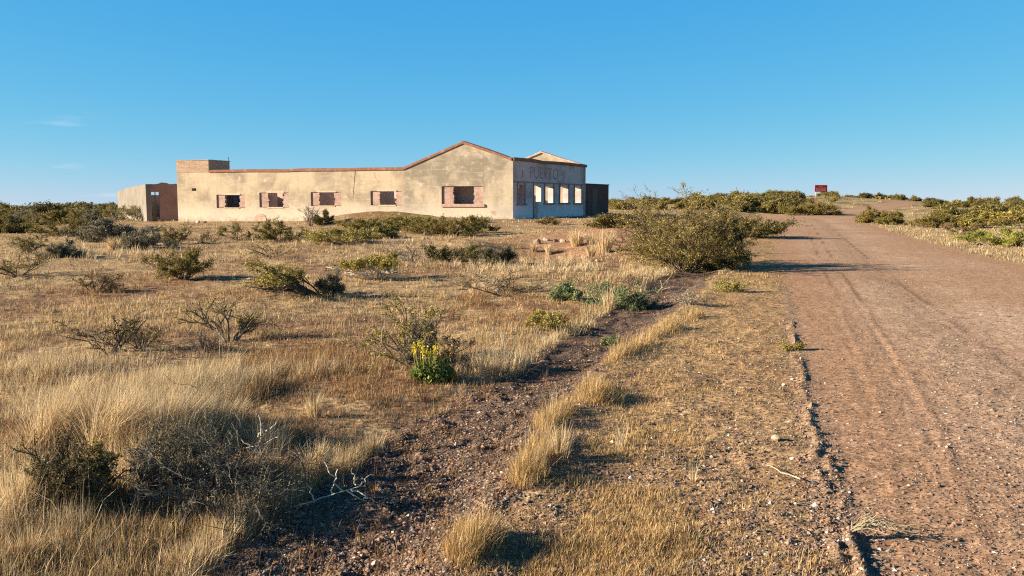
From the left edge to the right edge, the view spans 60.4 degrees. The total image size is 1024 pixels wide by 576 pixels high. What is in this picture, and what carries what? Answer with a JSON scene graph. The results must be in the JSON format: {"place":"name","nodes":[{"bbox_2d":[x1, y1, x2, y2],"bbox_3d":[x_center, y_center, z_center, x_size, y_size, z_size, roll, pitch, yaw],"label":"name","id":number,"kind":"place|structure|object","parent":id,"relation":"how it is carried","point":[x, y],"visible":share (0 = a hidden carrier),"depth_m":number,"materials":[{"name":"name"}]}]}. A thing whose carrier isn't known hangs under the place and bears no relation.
{"place":"outdoors","nodes":[
{"label":"outdoors","id":0,"kind":"place"},
{"bbox_2d":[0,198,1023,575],"bbox_3d":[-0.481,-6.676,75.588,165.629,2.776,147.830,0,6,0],"label":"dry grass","id":1,"kind":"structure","parent":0,"point":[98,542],"depth_m":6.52,"materials":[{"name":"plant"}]},
{"bbox_2d":[0,196,1023,575],"bbox_3d":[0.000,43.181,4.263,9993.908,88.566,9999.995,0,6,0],"label":"ground","id":2,"kind":"structure","parent":0,"point":[760,306],"depth_m":10.53,"materials":[{"name":"soil"}]},
{"bbox_2d":[0,215,33,233],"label":"shrub","id":3,"kind":"object","parent":2,"relation":"on","point":[8,224],"visible":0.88,"depth_m":41.42,"materials":[{"name":"green plant"}]},
{"bbox_2d":[7,231,49,254],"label":"shrub","id":4,"kind":"object","parent":2,"relation":"on","point":[30,243],"visible":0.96,"depth_m":26.05,"materials":[{"name":"green plant"}]},
{"bbox_2d":[0,246,60,276],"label":"shrub","id":5,"kind":"object","parent":2,"relation":"on","point":[5,269],"visible":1,"depth_m":19.07,"materials":[{"name":"green plant"}]},
{"bbox_2d":[1,521,61,561],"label":"grass tussock","id":6,"kind":"object","parent":2,"relation":"on","point":[20,540],"depth_m":3.98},
{"bbox_2d":[0,448,74,517],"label":"grass tussock","id":7,"kind":"object","parent":2,"relation":"on","point":[26,486],"depth_m":4.42,"materials":[{"name":"plant"}]},
{"bbox_2d":[24,199,62,216],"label":"shrub","id":8,"kind":"object","parent":2,"relation":"on","point":[46,207],"visible":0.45,"depth_m":85.07,"materials":[{"name":"green plant"}]},
{"bbox_2d":[36,208,70,223],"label":"shrub","id":9,"kind":"object","parent":2,"relation":"on","point":[53,214],"visible":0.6,"depth_m":62.60,"materials":[{"name":"green plant"}]},
{"bbox_2d":[0,377,109,454],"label":"grass tussock","id":10,"kind":"object","parent":2,"relation":"on","point":[59,422],"depth_m":5.63,"materials":[{"name":"plant"}]},
{"bbox_2d":[30,237,83,257],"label":"shrub","id":11,"kind":"object","parent":2,"relation":"on","point":[66,253],"visible":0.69,"depth_m":24.40,"materials":[{"name":"green plant"}]},
{"bbox_2d":[17,206,104,236],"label":"shrub","id":12,"kind":"object","parent":2,"relation":"on","point":[71,220],"visible":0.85,"depth_m":38.88,"materials":[{"name":"green plant"}]},
{"bbox_2d":[37,365,111,402],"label":"grass tussock","id":13,"kind":"object","parent":2,"relation":"on","point":[89,381],"depth_m":7.35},
{"bbox_2d":[25,436,131,505],"bbox_3d":[-2.361,1.010,4.766,0.518,0.434,0.593,-3,6,-28],"label":"shrub","id":14,"kind":"object","parent":2,"relation":"on","point":[105,469],"visible":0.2,"depth_m":4.67,"materials":[{"name":"green plant"}]},
{"bbox_2d":[2,420,158,534],"bbox_3d":[-2.261,0.945,4.572,0.722,0.574,0.744,0,6,0],"label":"shrub","id":15,"kind":"object","parent":2,"relation":"on","point":[62,477],"visible":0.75,"depth_m":4.41,"materials":[{"name":"green plant"}]},
{"bbox_2d":[67,201,103,212],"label":"shrub","id":16,"kind":"object","parent":2,"relation":"on","point":[90,205],"visible":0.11,"depth_m":99.79,"materials":[{"name":"green plant"}]},
{"bbox_2d":[76,205,104,220],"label":"shrub","id":17,"kind":"object","parent":2,"relation":"on","point":[95,212],"visible":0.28,"depth_m":74.31,"materials":[{"name":"green plant"}]},
{"bbox_2d":[67,266,127,292],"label":"shrub","id":18,"kind":"object","parent":2,"relation":"on","point":[106,283],"visible":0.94,"depth_m":16.44,"materials":[{"name":"brown plant"}]},
{"bbox_2d":[51,308,147,354],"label":"shrub","id":19,"kind":"object","parent":2,"relation":"on","point":[118,340],"visible":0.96,"depth_m":9.53,"materials":[{"name":"brown plant"}]},
{"bbox_2d":[36,370,178,456],"bbox_3d":[-2.569,0.810,5.617,1.084,0.666,1.004,0,6,0],"label":"grass tussock","id":20,"kind":"object","parent":2,"relation":"on","point":[94,429],"depth_m":5.57,"materials":[{"name":"plant"}]},
{"bbox_2d":[53,210,165,242],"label":"shrub","id":21,"kind":"object","parent":2,"relation":"on","point":[101,229],"visible":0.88,"depth_m":32.16,"materials":[{"name":"green plant"}]},
{"bbox_2d":[102,235,121,250],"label":"grass tussock","id":22,"kind":"object","parent":2,"relation":"on","point":[111,244],"depth_m":27.36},
{"bbox_2d":[98,204,142,220],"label":"shrub","id":23,"kind":"object","parent":2,"relation":"on","point":[134,210],"visible":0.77,"depth_m":68.65,"materials":[{"name":"green plant"}]},
{"bbox_2d":[91,312,163,353],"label":"shrub","id":24,"kind":"object","parent":2,"relation":"on","point":[149,334],"visible":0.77,"depth_m":9.91,"materials":[{"name":"brown plant"}]},
{"bbox_2d":[116,227,178,249],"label":"shrub","id":25,"kind":"object","parent":2,"relation":"on","point":[141,238],"visible":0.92,"depth_m":27.84,"materials":[{"name":"green plant"}]},
{"bbox_2d":[117,182,177,221],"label":"ruined outbuilding","id":26,"kind":"structure","parent":2,"relation":"on","point":[163,205],"depth_m":66.59,"materials":[{"name":"paint"}]},
{"bbox_2d":[153,540,188,571],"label":"grass tussock","id":27,"kind":"object","parent":2,"relation":"on","point":[166,556],"depth_m":3.98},
{"bbox_2d":[116,375,227,431],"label":"grass tussock","id":28,"kind":"object","parent":2,"relation":"on","point":[180,410],"depth_m":5.80,"materials":[{"name":"plant"}]},
{"bbox_2d":[156,219,195,244],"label":"shrub","id":29,"kind":"object","parent":2,"relation":"on","point":[172,236],"visible":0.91,"depth_m":31.12,"materials":[{"name":"green plant"}]},
{"bbox_2d":[141,247,213,279],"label":"shrub","id":30,"kind":"object","parent":2,"relation":"on","point":[191,267],"visible":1,"depth_m":18.51,"materials":[{"name":"green plant"}]},
{"bbox_2d":[104,404,266,511],"bbox_3d":[-1.851,0.937,4.924,0.848,0.514,0.800,4,7,34],"label":"shrub","id":31,"kind":"object","parent":2,"relation":"on","point":[179,449],"visible":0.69,"depth_m":4.82,"materials":[{"name":"brown plant"}]},
{"bbox_2d":[180,321,230,353],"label":"shrub","id":32,"kind":"object","parent":2,"relation":"on","point":[215,345],"visible":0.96,"depth_m":9.89,"materials":[{"name":"brown plant"}]},
{"bbox_2d":[109,413,341,546],"bbox_3d":[-1.507,0.952,4.757,1.234,0.582,1.428,0,6,0],"label":"shrub","id":33,"kind":"object","parent":2,"relation":"on","point":[262,472],"visible":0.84,"depth_m":4.57,"materials":[{"name":"grey plant"}]},
{"bbox_2d":[167,292,285,343],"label":"shrub","id":34,"kind":"object","parent":2,"relation":"on","point":[246,323],"visible":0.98,"depth_m":10.71,"materials":[{"name":"brown plant"}]},
{"bbox_2d":[200,390,261,421],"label":"grass tussock","id":35,"kind":"object","parent":2,"relation":"on","point":[236,402],"depth_m":6.52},
{"bbox_2d":[216,220,260,239],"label":"shrub","id":36,"kind":"object","parent":2,"relation":"on","point":[236,228],"visible":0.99,"depth_m":33.08,"materials":[{"name":"green plant"}]},
{"bbox_2d":[240,415,283,458],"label":"dead weed","id":37,"kind":"object","parent":2,"relation":"on","point":[260,433],"visible":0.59,"depth_m":5.44,"materials":[{"name":"grey plant"}]},
{"bbox_2d":[245,242,293,256],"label":"shrub","id":38,"kind":"object","parent":2,"relation":"on","point":[268,249],"visible":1,"depth_m":24.26,"materials":[{"name":"green plant"}]},
{"bbox_2d":[234,255,321,296],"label":"shrub","id":39,"kind":"object","parent":2,"relation":"on","point":[288,281],"visible":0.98,"depth_m":14.96,"materials":[{"name":"green plant"}]},
{"bbox_2d":[250,214,308,240],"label":"shrub","id":40,"kind":"object","parent":2,"relation":"on","point":[266,235],"visible":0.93,"depth_m":32.03,"materials":[{"name":"green plant"}]},
{"bbox_2d":[295,202,321,225],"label":"shrub","id":41,"kind":"object","parent":2,"relation":"on","point":[309,215],"visible":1,"depth_m":44.40,"materials":[{"name":"brown plant"}]},
{"bbox_2d":[279,434,343,481],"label":"grass tussock","id":42,"kind":"object","parent":2,"relation":"on","point":[320,452],"depth_m":5.26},
{"bbox_2d":[300,391,328,418],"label":"grass tussock","id":43,"kind":"object","parent":2,"relation":"on","point":[314,411],"depth_m":6.75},
{"bbox_2d":[311,208,334,224],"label":"shrub","id":44,"kind":"object","parent":2,"relation":"on","point":[326,218],"visible":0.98,"depth_m":44.81,"materials":[{"name":"green plant"}]},
{"bbox_2d":[310,269,346,296],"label":"shrub","id":45,"kind":"object","parent":2,"relation":"on","point":[327,284],"visible":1,"depth_m":15.07,"materials":[{"name":"green plant"}]},
{"bbox_2d":[288,459,373,508],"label":"dead weed","id":46,"kind":"object","parent":2,"relation":"on","point":[337,486],"visible":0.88,"depth_m":4.80,"materials":[{"name":"grey plant"}]},
{"bbox_2d":[281,226,384,244],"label":"shrub","id":47,"kind":"object","parent":2,"relation":"on","point":[342,235],"visible":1,"depth_m":30.06,"materials":[{"name":"green plant"}]},
{"bbox_2d":[327,249,406,279],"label":"shrub","id":48,"kind":"object","parent":2,"relation":"on","point":[377,261],"visible":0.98,"depth_m":18.27,"materials":[{"name":"green plant"}]},
{"bbox_2d":[333,214,403,229],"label":"shrub","id":49,"kind":"object","parent":2,"relation":"on","point":[358,223],"visible":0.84,"depth_m":38.69,"materials":[{"name":"green plant"}]},
{"bbox_2d":[361,430,388,454],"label":"grass tussock","id":50,"kind":"object","parent":2,"relation":"on","point":[379,449],"depth_m":5.90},
{"bbox_2d":[357,225,399,239],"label":"shrub","id":51,"kind":"object","parent":2,"relation":"on","point":[388,233],"visible":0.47,"depth_m":33.24,"materials":[{"name":"green plant"}]},
{"bbox_2d":[175,141,608,221],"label":"ruined building","id":52,"kind":"structure","parent":2,"relation":"on","point":[463,179],"depth_m":58.92,"materials":[{"name":"beige paint"}]},
{"bbox_2d":[217,193,244,208],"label":"window","id":53,"kind":"structure","parent":52,"relation":"in","point":[221,199],"depth_m":62.03,"materials":[{"name":"concrete"}]},
{"bbox_2d":[260,191,288,207],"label":"window","id":54,"kind":"structure","parent":52,"relation":"in","point":[265,199],"depth_m":60.79,"materials":[{"name":"concrete"}]},
{"bbox_2d":[311,191,340,206],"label":"window","id":55,"kind":"structure","parent":52,"relation":"in","point":[315,196],"depth_m":59.42,"materials":[{"name":"concrete"}]},
{"bbox_2d":[371,190,401,205],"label":"window","id":56,"kind":"structure","parent":52,"relation":"in","point":[376,198],"depth_m":57.91,"materials":[{"name":"concrete"}]},
{"bbox_2d":[441,186,484,206],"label":"window","id":57,"kind":"structure","parent":52,"relation":"in","point":[448,196],"depth_m":56.04,"materials":[{"name":"pink brick"}]},
{"bbox_2d":[366,214,418,230],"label":"shrub","id":58,"kind":"object","parent":2,"relation":"on","point":[394,227],"visible":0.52,"depth_m":39.85,"materials":[{"name":"green plant"}]},
{"bbox_2d":[331,291,462,374],"bbox_3d":[-1.146,0.432,8.979,1.157,0.808,1.146,-3,6,-28],"label":"shrub","id":59,"kind":"object","parent":2,"relation":"on","point":[431,311],"visible":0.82,"depth_m":9.02,"materials":[{"name":"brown plant"}]},
{"bbox_2d":[371,237,430,261],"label":"shrub","id":60,"kind":"object","parent":2,"relation":"on","point":[401,253],"visible":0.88,"depth_m":22.99,"materials":[{"name":"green plant"}]},
{"bbox_2d":[378,214,430,222],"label":"shrub","id":61,"kind":"object","parent":2,"relation":"on","point":[417,218],"visible":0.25,"depth_m":42.13,"materials":[{"name":"green plant"}]},
{"bbox_2d":[394,217,457,233],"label":"shrub","id":62,"kind":"object","parent":2,"relation":"on","point":[407,227],"visible":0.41,"depth_m":35.24,"materials":[{"name":"green plant"}]},
{"bbox_2d":[385,315,479,369],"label":"shrub","id":63,"kind":"object","parent":2,"relation":"on","point":[429,342],"visible":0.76,"depth_m":8.71,"materials":[{"name":"green plant"}]},
{"bbox_2d":[409,338,457,383],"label":"flowering plant","id":64,"kind":"object","parent":2,"relation":"on","point":[440,368],"visible":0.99,"depth_m":8.15,"materials":[{"name":"green plant"}]},
{"bbox_2d":[420,242,484,262],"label":"shrub","id":65,"kind":"object","parent":2,"relation":"on","point":[445,252],"visible":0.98,"depth_m":23.10,"materials":[{"name":"green plant"}]},
{"bbox_2d":[417,213,494,235],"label":"shrub","id":66,"kind":"object","parent":2,"relation":"on","point":[445,224],"visible":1,"depth_m":33.69,"materials":[{"name":"green plant"}]},
{"bbox_2d":[459,220,501,233],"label":"shrub","id":67,"kind":"object","parent":2,"relation":"on","point":[495,229],"visible":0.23,"depth_m":35.95,"materials":[{"name":"green plant"}]},
{"bbox_2d":[468,351,500,376],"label":"grass tussock","id":68,"kind":"object","parent":2,"relation":"on","point":[483,366],"depth_m":8.48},
{"bbox_2d":[472,244,517,265],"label":"shrub","id":69,"kind":"object","parent":2,"relation":"on","point":[506,255],"visible":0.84,"depth_m":22.22,"materials":[{"name":"green plant"}]},
{"bbox_2d":[447,257,554,294],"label":"shrub","id":70,"kind":"object","parent":2,"relation":"on","point":[500,282],"visible":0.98,"depth_m":16.17,"materials":[{"name":"brown plant"}]},
{"bbox_2d":[521,308,568,332],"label":"shrub","id":71,"kind":"object","parent":2,"relation":"on","point":[537,317],"visible":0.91,"depth_m":11.44,"materials":[{"name":"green plant"}]},
{"bbox_2d":[533,216,561,224],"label":"shrub","id":72,"kind":"object","parent":2,"relation":"on","point":[549,220],"visible":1,"depth_m":43.11,"materials":[{"name":"green plant"}]},
{"bbox_2d":[539,419,580,458],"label":"grass tussock","id":73,"kind":"object","parent":2,"relation":"on","point":[563,449],"depth_m":5.38,"materials":[{"name":"plant"}]},
{"bbox_2d":[547,280,584,300],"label":"shrub","id":74,"kind":"object","parent":2,"relation":"on","point":[565,290],"visible":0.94,"depth_m":14.59,"materials":[{"name":"green plant"}]},
{"bbox_2d":[567,229,586,246],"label":"grass tussock","id":75,"kind":"object","parent":2,"relation":"on","point":[577,239],"depth_m":28.04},
{"bbox_2d":[591,226,615,252],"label":"grass tussock","id":76,"kind":"object","parent":2,"relation":"on","point":[603,241],"depth_m":25.99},
{"bbox_2d":[572,267,659,309],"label":"shrub","id":77,"kind":"object","parent":2,"relation":"on","point":[618,294],"visible":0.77,"depth_m":13.97,"materials":[{"name":"green plant"}]},
{"bbox_2d":[581,212,651,227],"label":"shrub","id":78,"kind":"object","parent":2,"relation":"on","point":[605,220],"visible":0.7,"depth_m":30.73,"materials":[{"name":"green plant"}]},
{"bbox_2d":[612,423,635,446],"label":"grass tussock","id":79,"kind":"object","parent":2,"relation":"on","point":[621,439],"depth_m":5.75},
{"bbox_2d":[614,271,649,289],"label":"dry shrub","id":80,"kind":"object","parent":2,"relation":"on","point":[629,281],"visible":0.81,"depth_m":16.74,"materials":[{"name":"beige plant"}]},
{"bbox_2d":[607,191,679,249],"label":"shrub","id":81,"kind":"object","parent":2,"relation":"on","point":[632,230],"visible":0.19,"depth_m":26.16,"materials":[{"name":"green plant"}]},
{"bbox_2d":[637,241,711,271],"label":"shrub","id":82,"kind":"object","parent":2,"relation":"on","point":[689,259],"visible":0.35,"depth_m":21.29,"materials":[{"name":"green plant"}]},
{"bbox_2d":[627,184,728,264],"bbox_3d":[4.140,-1.584,22.281,2.711,2.089,2.802,0,6,0],"label":"shrub","id":83,"kind":"object","parent":2,"relation":"on","point":[673,229],"visible":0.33,"depth_m":22.00,"materials":[{"name":"green plant"}]},
{"bbox_2d":[607,181,760,271],"bbox_3d":[3.962,-1.373,20.418,3.883,2.200,4.327,0,6,0],"label":"shrub","id":84,"kind":"object","parent":2,"relation":"on","point":[707,247],"visible":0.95,"depth_m":20.20,"materials":[{"name":"green plant"}]},
{"bbox_2d":[669,290,708,304],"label":"shrub","id":85,"kind":"object","parent":2,"relation":"on","point":[691,297],"visible":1,"depth_m":13.52,"materials":[{"name":"beige plant"}]},
{"bbox_2d":[672,215,754,271],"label":"shrub","id":86,"kind":"object","parent":2,"relation":"on","point":[719,261],"visible":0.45,"depth_m":21.07,"materials":[{"name":"green plant"}]},
{"bbox_2d":[705,276,753,291],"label":"shrub","id":87,"kind":"object","parent":2,"relation":"on","point":[732,286],"visible":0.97,"depth_m":15.56,"materials":[{"name":"green plant"}]},
{"bbox_2d":[727,200,756,211],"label":"shrub","id":88,"kind":"object","parent":2,"relation":"on","point":[747,207],"visible":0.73,"depth_m":94.37,"materials":[{"name":"green plant"}]},
{"bbox_2d":[713,206,802,237],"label":"shrub","id":89,"kind":"object","parent":2,"relation":"on","point":[768,227],"visible":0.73,"depth_m":37.44,"materials":[{"name":"green plant"}]},
{"bbox_2d":[758,197,783,213],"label":"shrub","id":90,"kind":"object","parent":2,"relation":"on","point":[767,206],"visible":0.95,"depth_m":94.33,"materials":[{"name":"green plant"}]},
{"bbox_2d":[766,195,801,213],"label":"shrub","id":91,"kind":"object","parent":2,"relation":"on","point":[794,203],"visible":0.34,"depth_m":94.56,"materials":[{"name":"green plant"}]},
{"bbox_2d":[777,337,806,351],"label":"shrub","id":92,"kind":"object","parent":2,"relation":"on","point":[796,346],"visible":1,"depth_m":9.48,"materials":[{"name":"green plant"}]},
{"bbox_2d":[774,195,849,215],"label":"shrub","id":93,"kind":"object","parent":2,"relation":"on","point":[817,208],"visible":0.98,"depth_m":89.47,"materials":[{"name":"green plant"}]},
{"bbox_2d":[852,205,905,222],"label":"shrub","id":94,"kind":"object","parent":2,"relation":"on","point":[867,216],"visible":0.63,"depth_m":62.64,"materials":[{"name":"green plant"}]},
{"bbox_2d":[850,500,925,534],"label":"dead weed","id":95,"kind":"object","parent":2,"relation":"on","point":[864,523],"visible":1,"depth_m":4.16,"materials":[{"name":"beige plant"}]},
{"bbox_2d":[873,211,905,224],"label":"shrub","id":96,"kind":"object","parent":2,"relation":"on","point":[883,219],"visible":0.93,"depth_m":58.48,"materials":[{"name":"green plant"}]},
{"bbox_2d":[806,192,1005,202],"bbox_3d":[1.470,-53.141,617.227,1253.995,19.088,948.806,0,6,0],"label":"scrub","id":97,"kind":"object","parent":2,"relation":"on","point":[888,197],"visible":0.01,"depth_m":185.46,"materials":[{"name":"green plant"}]},
{"bbox_2d":[898,211,954,227],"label":"shrub","id":98,"kind":"object","parent":2,"relation":"on","point":[934,220],"visible":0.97,"depth_m":51.63,"materials":[{"name":"green plant"}]},
{"bbox_2d":[927,202,962,215],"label":"shrub","id":99,"kind":"object","parent":2,"relation":"on","point":[944,207],"visible":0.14,"depth_m":67.62,"materials":[{"name":"green plant"}]},
{"bbox_2d":[939,221,980,234],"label":"shrub","id":100,"kind":"object","parent":2,"relation":"on","point":[948,226],"visible":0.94,"depth_m":41.59,"materials":[{"name":"green plant"}]},
{"bbox_2d":[945,216,985,227],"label":"shrub","id":101,"kind":"object","parent":2,"relation":"on","point":[966,222],"visible":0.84,"depth_m":51.18,"materials":[{"name":"green plant"}]},
{"bbox_2d":[949,224,1023,246],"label":"shrub","id":102,"kind":"object","parent":2,"relation":"on","point":[985,236],"visible":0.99,"depth_m":31.39,"materials":[{"name":"green plant"}]},
{"bbox_2d":[973,199,1012,213],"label":"shrub","id":103,"kind":"object","parent":2,"relation":"on","point":[997,207],"visible":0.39,"depth_m":69.99,"materials":[{"name":"green plant"}]},
{"bbox_2d":[978,214,1021,227],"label":"shrub","id":104,"kind":"object","parent":2,"relation":"on","point":[1000,221],"visible":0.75,"depth_m":50.73,"materials":[{"name":"green plant"}]},
{"bbox_2d":[977,208,1023,225],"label":"shrub","id":105,"kind":"object","parent":2,"relation":"on","point":[992,216],"visible":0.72,"depth_m":55.59,"materials":[{"name":"green plant"}]},
{"bbox_2d":[0,0,1023,206],"label":"sky","id":106,"kind":"structure","parent":0,"point":[99,99],"materials":[{"name":"blue"}]},
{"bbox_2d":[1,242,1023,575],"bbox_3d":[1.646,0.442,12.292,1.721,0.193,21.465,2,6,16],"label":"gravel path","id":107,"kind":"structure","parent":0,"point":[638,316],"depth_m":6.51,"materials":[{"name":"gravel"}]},
{"bbox_2d":[597,280,616,312],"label":"grass tussock","id":108,"kind":"object","parent":107,"relation":"on","point":[608,304],"depth_m":13.23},
{"bbox_2d":[599,334,624,345],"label":"shrub","id":109,"kind":"object","parent":107,"relation":"on","point":[607,340],"visible":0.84,"depth_m":10.43,"materials":[{"name":"green plant"}]},
{"bbox_2d":[619,287,665,311],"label":"shrub","id":110,"kind":"object","parent":107,"relation":"on","point":[643,305],"visible":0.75,"depth_m":13.86,"materials":[{"name":"green plant"}]},
{"bbox_2d":[749,198,1023,575],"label":"road","id":111,"kind":"structure","parent":0,"point":[814,237],"depth_m":8.41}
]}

